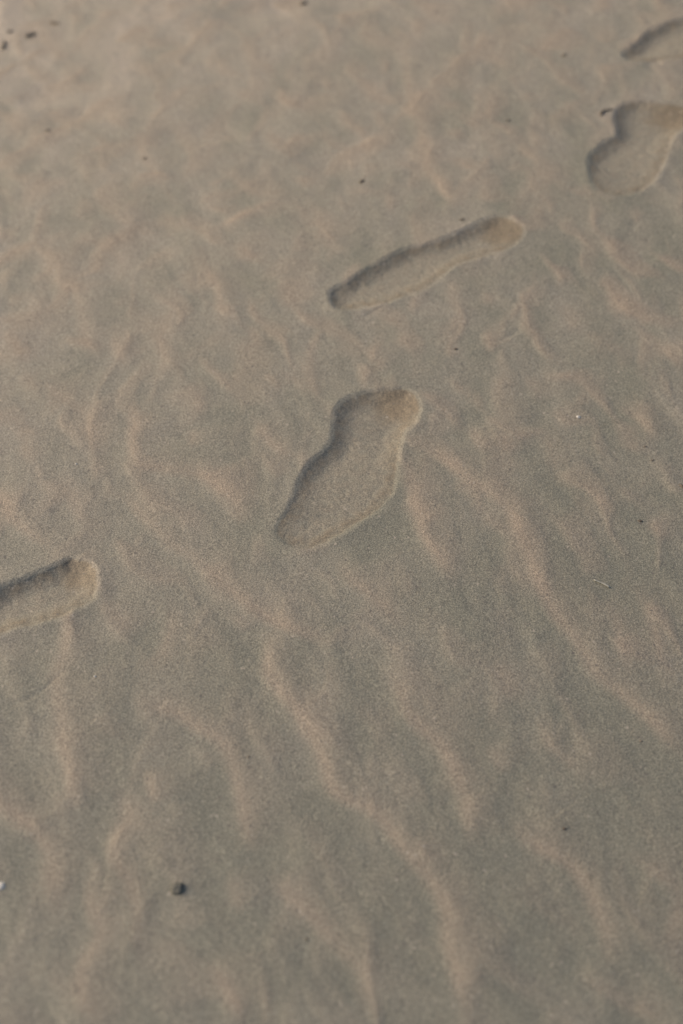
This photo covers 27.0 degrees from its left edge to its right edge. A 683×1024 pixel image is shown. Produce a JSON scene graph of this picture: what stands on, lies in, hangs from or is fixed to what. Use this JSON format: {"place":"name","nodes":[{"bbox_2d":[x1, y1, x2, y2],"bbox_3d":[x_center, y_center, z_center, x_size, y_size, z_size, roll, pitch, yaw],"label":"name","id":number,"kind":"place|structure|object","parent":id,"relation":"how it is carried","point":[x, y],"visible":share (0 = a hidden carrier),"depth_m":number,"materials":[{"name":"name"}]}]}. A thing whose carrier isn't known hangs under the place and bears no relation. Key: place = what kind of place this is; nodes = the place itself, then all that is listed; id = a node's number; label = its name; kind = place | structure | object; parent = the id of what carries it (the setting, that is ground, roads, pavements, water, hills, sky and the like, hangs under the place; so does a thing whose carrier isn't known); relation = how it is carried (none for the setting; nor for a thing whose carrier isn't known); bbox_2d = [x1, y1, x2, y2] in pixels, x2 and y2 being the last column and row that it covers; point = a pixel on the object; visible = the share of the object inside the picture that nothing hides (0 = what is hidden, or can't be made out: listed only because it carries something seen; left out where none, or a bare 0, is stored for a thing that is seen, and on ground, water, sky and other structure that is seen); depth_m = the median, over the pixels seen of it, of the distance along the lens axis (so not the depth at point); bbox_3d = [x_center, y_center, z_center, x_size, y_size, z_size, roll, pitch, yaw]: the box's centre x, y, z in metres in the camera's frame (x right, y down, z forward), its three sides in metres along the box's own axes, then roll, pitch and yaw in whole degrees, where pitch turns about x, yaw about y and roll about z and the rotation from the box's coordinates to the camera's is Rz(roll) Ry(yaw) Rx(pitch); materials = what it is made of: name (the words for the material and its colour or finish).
{"place":"outdoors","nodes":[
{"label":"outdoors","id":0,"kind":"place"},
{"bbox_2d":[25,32,35,37],"bbox_3d":[-0.534,-0.819,2.441,0.021,0.007,0.008,-26,55,-20],"label":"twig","id":1,"kind":"object","parent":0,"point":[29,34],"visible":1,"depth_m":2.44,"materials":[{"name":"brown wood"}]},
{"bbox_2d":[0,0,682,1023],"bbox_3d":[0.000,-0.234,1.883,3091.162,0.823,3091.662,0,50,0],"label":"sand","id":2,"kind":"structure","parent":0,"point":[436,696],"depth_m":1.68,"materials":[{"name":"beige sand"}]},
{"bbox_2d":[0,882,4,889],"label":"shell chip","id":3,"kind":"object","parent":2,"relation":"on","point":[2,885],"visible":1,"depth_m":1.36,"materials":[{"name":"white"}]},
{"bbox_2d":[0,559,96,632],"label":"footprint","id":4,"kind":"object","parent":2,"relation":"on","point":[62,589],"visible":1,"depth_m":1.61},
{"bbox_2d":[170,882,184,894],"bbox_3d":[-0.158,0.362,1.369,0.015,0.008,0.012,-18,52,-14],"label":"pebble","id":5,"kind":"object","parent":2,"relation":"on","point":[177,888],"visible":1,"depth_m":1.37,"materials":[{"name":"stone"}]},
{"bbox_2d":[276,389,419,548],"bbox_3d":[0.017,-0.054,1.746,0.115,0.012,0.291,15,52,12],"label":"footprint","id":6,"kind":"object","parent":2,"relation":"on","point":[347,480],"visible":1,"depth_m":1.74},
{"bbox_2d":[330,217,522,308],"bbox_3d":[0.119,-0.345,1.981,0.309,0.019,0.084,-26,55,-20],"label":"footprint","id":7,"kind":"object","parent":2,"relation":"on","point":[405,272],"visible":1,"depth_m":1.99},
{"bbox_2d":[588,101,682,195],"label":"footprint","id":8,"kind":"object","parent":2,"relation":"on","point":[630,158],"visible":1,"depth_m":2.12},
{"bbox_2d":[623,19,682,62],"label":"footprint","id":9,"kind":"object","parent":2,"relation":"on","point":[662,43],"visible":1,"depth_m":2.27}
]}

